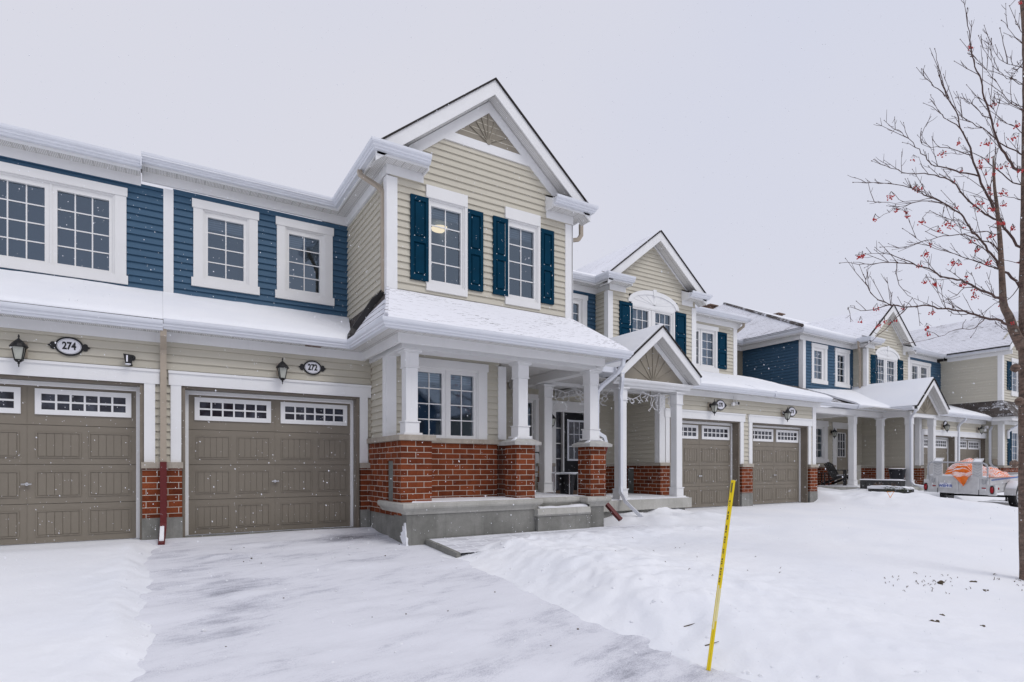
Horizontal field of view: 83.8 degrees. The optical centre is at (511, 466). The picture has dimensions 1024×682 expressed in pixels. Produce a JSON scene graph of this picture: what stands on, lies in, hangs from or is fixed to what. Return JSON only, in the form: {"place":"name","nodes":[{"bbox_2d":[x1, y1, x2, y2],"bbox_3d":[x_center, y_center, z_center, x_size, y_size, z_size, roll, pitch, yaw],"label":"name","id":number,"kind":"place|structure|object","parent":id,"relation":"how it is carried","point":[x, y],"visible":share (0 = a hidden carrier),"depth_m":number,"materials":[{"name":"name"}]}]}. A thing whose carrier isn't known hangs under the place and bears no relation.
{"place":"outdoors","nodes":[
{"label":"outdoors","id":0,"kind":"place"},
{"bbox_2d":[131,527,750,681],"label":"driveway","id":1,"kind":"structure","parent":0,"point":[235,610],"depth_m":4.89,"materials":[{"name":"white snow"}]},
{"bbox_2d":[0,0,1021,465],"label":"sky","id":2,"kind":"structure","parent":0,"point":[209,89],"materials":[{"name":"white"}]},
{"bbox_2d":[0,484,1023,681],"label":"ground","id":3,"kind":"structure","parent":0,"point":[62,616],"depth_m":5.61,"materials":[{"name":"white snow"}]},
{"bbox_2d":[0,123,162,544],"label":"townhouse","id":4,"kind":"structure","parent":3,"relation":"on","point":[37,215],"depth_m":8.11,"materials":[{"name":"blue plastic"}]},
{"bbox_2d":[9,334,28,366],"bbox_3d":[-6.320,-1.483,7.314,0.200,0.420,0.250,0,0,-32],"label":"wall lantern","id":5,"kind":"object","parent":4,"relation":"attached to","point":[19,346],"depth_m":7.26,"materials":[{"name":"black metal"}]},
{"bbox_2d":[0,161,127,284],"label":"window","id":6,"kind":"structure","parent":4,"relation":"in","point":[34,218],"depth_m":9.14,"materials":[{"name":"white plastic"}]},
{"bbox_2d":[0,383,135,544],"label":"garage door","id":7,"kind":"structure","parent":4,"relation":"in","point":[65,444],"depth_m":7.84,"materials":[{"name":"beige paint"}]},
{"bbox_2d":[47,337,89,355],"bbox_3d":[-5.957,-1.620,7.673,0.462,0.255,0.024,0,0,-32],"label":"house number sign","id":8,"kind":"object","parent":4,"relation":"attached to","point":[67,346],"visible":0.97,"depth_m":7.67,"materials":[{"name":"white metal"}]},
{"bbox_2d":[123,353,135,365],"bbox_3d":[-5.362,-1.497,7.981,0.096,0.167,0.194,0,0,-4],"label":"motion light","id":9,"kind":"object","parent":4,"relation":"attached to","point":[129,358],"visible":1,"depth_m":7.94,"materials":[{"name":"black metal"}]},
{"bbox_2d":[141,78,633,545],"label":"townhouse","id":10,"kind":"structure","parent":3,"relation":"on","point":[253,305],"depth_m":9.65,"materials":[{"name":"white plastic"}]},
{"bbox_2d":[191,198,259,294],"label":"window","id":11,"kind":"structure","parent":10,"relation":"in","point":[235,258],"depth_m":10.12,"materials":[{"name":"white plastic"}]},
{"bbox_2d":[189,394,349,534],"bbox_3d":[-3.846,-0.033,9.252,2.440,2.130,0.112,0,0,-32],"label":"garage door","id":12,"kind":"structure","parent":10,"relation":"in","point":[229,431],"depth_m":9.18,"materials":[{"name":"beige paint"}]},
{"bbox_2d":[276,358,288,383],"bbox_3d":[-3.617,-1.503,8.977,0.200,0.420,0.250,0,0,-32],"label":"wall lantern","id":13,"kind":"object","parent":10,"relation":"attached to","point":[281,371],"depth_m":8.92,"materials":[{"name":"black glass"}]},
{"bbox_2d":[275,216,333,305],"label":"window","id":14,"kind":"structure","parent":10,"relation":"in","point":[290,232],"depth_m":10.82,"materials":[{"name":"white plastic"}]},
{"bbox_2d":[298,360,325,374],"bbox_3d":[-3.264,-1.621,9.330,0.441,0.235,0.024,0,0,-32],"label":"house number sign","id":15,"kind":"object","parent":10,"relation":"attached to","point":[314,368],"visible":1,"depth_m":9.32,"materials":[{"name":"white metal"}]},
{"bbox_2d":[425,184,467,296],"bbox_3d":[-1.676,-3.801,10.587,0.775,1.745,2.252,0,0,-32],"label":"window","id":16,"kind":"structure","parent":10,"relation":"in","point":[445,249],"depth_m":9.82,"materials":[{"name":"white plastic"}]},
{"bbox_2d":[418,357,488,439],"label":"window","id":17,"kind":"structure","parent":10,"relation":"in","point":[455,394],"depth_m":9.98,"materials":[{"name":"white plastic"}]},
{"bbox_2d":[504,206,540,309],"bbox_3d":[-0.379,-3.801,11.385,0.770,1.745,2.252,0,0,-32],"label":"window","id":18,"kind":"structure","parent":10,"relation":"in","point":[524,259],"depth_m":10.62,"materials":[{"name":"white plastic"}]},
{"bbox_2d":[512,393,538,476],"bbox_3d":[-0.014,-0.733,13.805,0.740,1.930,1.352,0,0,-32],"label":"window","id":19,"kind":"structure","parent":10,"relation":"in","point":[533,400],"depth_m":13.39,"materials":[{"name":"white plastic"}]},
{"bbox_2d":[425,539,460,557],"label":"curb","id":20,"kind":"structure","parent":3,"relation":"on","point":[443,548],"depth_m":8.00,"materials":[{"name":"concrete"}]},
{"bbox_2d":[115,526,980,681],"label":"snow chunks","id":21,"kind":"object","parent":3,"relation":"on","point":[631,621],"visible":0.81,"depth_m":4.94,"materials":[{"name":"white snow"}]},
{"bbox_2d":[225,537,1020,646],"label":"leaf litter","id":22,"kind":"object","parent":3,"relation":"on","point":[941,582],"visible":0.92,"depth_m":6.16,"materials":[{"name":"brown plant"}]},
{"bbox_2d":[528,230,776,517],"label":"townhouse","id":23,"kind":"structure","parent":3,"relation":"on","point":[639,459],"depth_m":14.42,"materials":[{"name":"white plastic"}]},
{"bbox_2d":[552,414,555,426],"bbox_3d":[0.928,-1.088,13.476,0.200,0.420,0.250,0,0,-32],"label":"wall lantern","id":24,"kind":"object","parent":23,"relation":"attached to","point":[553,420],"depth_m":13.42,"materials":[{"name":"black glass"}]},
{"bbox_2d":[552,472,577,494],"bbox_3d":[1.133,0.393,12.475,0.780,0.557,0.354,0,0,-32],"label":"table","id":25,"kind":"object","parent":23,"relation":"on","point":[568,473],"visible":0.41,"depth_m":12.44,"materials":[{"name":"silver metal"}]},
{"bbox_2d":[564,412,583,489],"bbox_3d":[1.633,-0.377,14.074,0.888,1.898,0.140,0,0,-32],"label":"front door","id":26,"kind":"structure","parent":23,"relation":"in","point":[573,426],"depth_m":14.02,"materials":[{"name":"black metal"}]},
{"bbox_2d":[573,293,587,325],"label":"window","id":27,"kind":"structure","parent":23,"relation":"in","point":[579,305],"depth_m":15.03,"materials":[{"name":"white plastic"}]},
{"bbox_2d":[553,388,671,412],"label":"icicle lights","id":28,"kind":"object","parent":23,"relation":"hanging from","point":[607,398],"visible":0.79,"depth_m":12.40},
{"bbox_2d":[629,305,674,338],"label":"window","id":29,"kind":"structure","parent":23,"relation":"in","point":[649,317],"depth_m":15.92,"materials":[{"name":"white plastic"}]},
{"bbox_2d":[682,423,729,507],"bbox_3d":[4.773,-0.033,14.555,2.440,2.130,0.112,0,0,-32],"label":"garage door","id":30,"kind":"structure","parent":23,"relation":"in","point":[707,464],"depth_m":14.69,"materials":[{"name":"beige paint"}]},
{"bbox_2d":[708,399,717,415],"bbox_3d":[5.061,-1.488,14.317,0.200,0.420,0.250,0,0,-32],"label":"wall lantern","id":31,"kind":"object","parent":23,"relation":"attached to","point":[713,406],"depth_m":14.27,"materials":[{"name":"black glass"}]},
{"bbox_2d":[716,400,726,409],"bbox_3d":[5.342,-1.584,14.610,0.505,0.270,0.024,0,0,-32],"label":"house number sign","id":32,"kind":"object","parent":23,"relation":"attached to","point":[722,405],"visible":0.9,"depth_m":14.62,"materials":[{"name":"white metal"}]},
{"bbox_2d":[731,396,739,405],"bbox_3d":[5.797,-1.704,14.798,0.218,0.251,0.112,0,0,-32],"label":"security camera","id":33,"kind":"object","parent":23,"relation":"attached to","point":[735,403],"visible":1,"depth_m":14.78,"materials":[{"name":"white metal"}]},
{"bbox_2d":[706,480,736,670],"bbox_3d":[1.520,0.783,4.131,0.224,1.382,0.018,0,0,-2],"label":"driveway stake","id":34,"kind":"object","parent":3,"relation":"in","point":[720,577],"visible":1,"depth_m":4.12,"materials":[{"name":"yellow plastic"}]},
{"bbox_2d":[695,305,832,503],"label":"townhouse","id":35,"kind":"structure","parent":3,"relation":"on","point":[795,475],"depth_m":16.61,"materials":[{"name":"white plastic"}]},
{"bbox_2d":[696,323,718,372],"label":"window","id":36,"kind":"structure","parent":35,"relation":"in","point":[707,361],"depth_m":18.14,"materials":[{"name":"white plastic"}]},
{"bbox_2d":[753,427,798,503],"bbox_3d":[7.431,-0.033,16.190,2.400,2.130,0.112,0,0,-32],"label":"garage door","id":37,"kind":"structure","parent":35,"relation":"in","point":[769,484],"depth_m":16.23,"materials":[{"name":"beige paint"}]},
{"bbox_2d":[781,407,790,421],"bbox_3d":[7.667,-1.448,15.920,0.200,0.420,0.250,0,0,-32],"label":"wall lantern","id":38,"kind":"object","parent":35,"relation":"attached to","point":[786,414],"depth_m":15.88,"materials":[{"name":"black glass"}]},
{"bbox_2d":[788,407,796,416],"bbox_3d":[7.963,-1.568,16.223,0.519,0.280,0.024,0,0,-32],"label":"house number sign","id":39,"kind":"object","parent":35,"relation":"attached to","point":[792,410],"visible":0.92,"depth_m":16.22,"materials":[{"name":"white metal"}]},
{"bbox_2d":[701,302,923,490],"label":"townhouse","id":40,"kind":"structure","parent":3,"relation":"on","point":[792,370],"depth_m":21.29,"materials":[{"name":"white plastic"}]},
{"bbox_2d":[811,343,827,384],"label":"window","id":41,"kind":"structure","parent":40,"relation":"in","point":[819,362],"depth_m":21.29,"materials":[{"name":"white plastic"}]},
{"bbox_2d":[816,420,828,462],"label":"window","id":42,"kind":"structure","parent":40,"relation":"in","point":[821,426],"depth_m":21.24,"materials":[{"name":"white plastic"}]},
{"bbox_2d":[817,472,829,484],"bbox_3d":[11.019,0.441,20.214,0.350,0.478,0.340,0,0,-32],"label":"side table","id":43,"kind":"object","parent":40,"relation":"on","point":[824,478],"visible":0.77,"depth_m":20.17,"materials":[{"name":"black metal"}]},
{"bbox_2d":[830,428,836,438],"bbox_3d":[12.050,-1.248,21.353,0.200,0.420,0.250,0,0,-32],"label":"wall lantern","id":44,"kind":"object","parent":40,"relation":"attached to","point":[833,432],"depth_m":21.31,"materials":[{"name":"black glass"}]},
{"bbox_2d":[822,462,857,485],"bbox_3d":[11.616,0.253,20.246,0.740,0.853,0.870,0,0,-32],"label":"adirondack chair","id":45,"kind":"object","parent":40,"relation":"on","point":[832,471],"visible":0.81,"depth_m":20.35,"materials":[{"name":"black plastic"}]},
{"bbox_2d":[834,348,849,387],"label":"window","id":46,"kind":"structure","parent":40,"relation":"in","point":[842,356],"depth_m":22.09,"materials":[{"name":"white plastic"}]},
{"bbox_2d":[837,429,847,483],"bbox_3d":[12.675,-0.392,21.940,0.820,2.128,0.075,0,0,-32],"label":"front door","id":47,"kind":"structure","parent":40,"relation":"in","point":[842,456],"depth_m":21.92,"materials":[{"name":"grey metal"}]},
{"bbox_2d":[888,468,905,479],"bbox_3d":[13.455,0.363,19.928,0.540,0.633,0.535,0,0,-32],"label":"planter pot","id":48,"kind":"object","parent":40,"relation":"on","point":[894,473],"visible":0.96,"depth_m":19.75,"materials":[{"name":"black plastic"}]},
{"bbox_2d":[736,304,996,487],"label":"townhouse","id":49,"kind":"structure","parent":3,"relation":"on","point":[932,412],"depth_m":22.07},
{"bbox_2d":[877,357,896,382],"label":"window","id":50,"kind":"structure","parent":49,"relation":"in","point":[885,370],"depth_m":23.07,"materials":[{"name":"white plastic"}]},
{"bbox_2d":[910,360,930,378],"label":"window","id":51,"kind":"structure","parent":49,"relation":"in","point":[918,369],"depth_m":24.37,"materials":[{"name":"white plastic"}]},
{"bbox_2d":[924,438,946,478],"bbox_3d":[16.197,-0.043,21.960,2.420,2.110,0.112,0,0,-32],"label":"garage door","id":52,"kind":"structure","parent":49,"relation":"in","point":[941,444],"depth_m":22.21,"materials":[{"name":"beige paint"}]},
{"bbox_2d":[942,422,949,431],"bbox_3d":[16.595,-1.508,21.790,0.200,0.420,0.250,0,0,-32],"label":"wall lantern","id":53,"kind":"object","parent":49,"relation":"attached to","point":[947,426],"depth_m":21.75,"materials":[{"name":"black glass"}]},
{"bbox_2d":[960,440,978,460],"bbox_3d":[18.769,-0.043,23.543,2.420,2.110,0.112,0,0,-32],"label":"garage door","id":54,"kind":"structure","parent":49,"relation":"in","point":[968,448],"depth_m":23.63,"materials":[{"name":"beige paint"}]},
{"bbox_2d":[977,425,984,433],"bbox_3d":[19.278,-1.508,23.440,0.200,0.420,0.250,0,0,-32],"label":"wall lantern","id":55,"kind":"object","parent":49,"relation":"attached to","point":[981,428],"depth_m":23.40,"materials":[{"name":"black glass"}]},
{"bbox_2d":[859,479,914,492],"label":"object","id":56,"kind":"object","parent":3,"relation":"on","point":[885,485],"visible":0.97,"depth_m":17.64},
{"bbox_2d":[839,0,1023,579],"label":"bare tree","id":57,"kind":"object","parent":3,"relation":"on","point":[1015,331],"visible":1,"depth_m":6.56,"materials":[{"name":"brown plant"}]},
{"bbox_2d":[857,311,1018,483],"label":"townhouse","id":58,"kind":"structure","parent":3,"relation":"on","point":[961,348],"depth_m":24.21,"materials":[{"name":"beige"}]},
{"bbox_2d":[988,427,1017,465],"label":"window","id":59,"kind":"structure","parent":58,"relation":"in","point":[1014,432],"depth_m":24.39,"materials":[{"name":"white plastic"}]},
{"bbox_2d":[1010,358,1018,396],"bbox_3d":[21.547,-3.783,24.447,1.560,1.590,0.280,0,0,-32],"label":"window","id":60,"kind":"structure","parent":58,"relation":"in","point":[1014,392],"depth_m":24.35,"materials":[{"name":"white plastic"}]},
{"bbox_2d":[0,0,1023,680],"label":"falling snow","id":61,"kind":"structure","parent":0,"point":[582,320],"depth_m":5.45,"materials":[{"name":"white snow"}]},
{"bbox_2d":[430,524,646,552],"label":"path","id":62,"kind":"structure","parent":0,"point":[466,544],"depth_m":8.76,"materials":[{"name":"white snow"}]},
{"bbox_2d":[558,474,574,494],"bbox_3d":[1.243,0.400,12.965,0.430,0.560,0.430,0,0,-32],"label":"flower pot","id":63,"kind":"object","parent":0,"point":[563,483],"visible":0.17,"depth_m":12.82,"materials":[{"name":"black plastic"}]},
{"bbox_2d":[977,500,1009,505],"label":"driveway","id":64,"kind":"structure","parent":0,"point":[1004,502],"depth_m":19.11,"materials":[{"name":"white snow"}]},
{"bbox_2d":[924,458,1017,506],"bbox_3d":[14.873,0.453,17.671,4.651,1.458,1.900,0,0,-32],"label":"utility trailer","id":65,"kind":"object","parent":64,"relation":"on","point":[977,483],"visible":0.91,"depth_m":16.43,"materials":[{"name":"metal"}]},
{"bbox_2d":[945,458,1014,485],"bbox_3d":[13.603,0.145,16.712,1.576,0.820,1.370,0,0,-32],"label":"tarp","id":66,"kind":"object","parent":65,"relation":"on","point":[960,469],"visible":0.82,"depth_m":16.46,"materials":[{"name":"orange plastic"}]}
]}

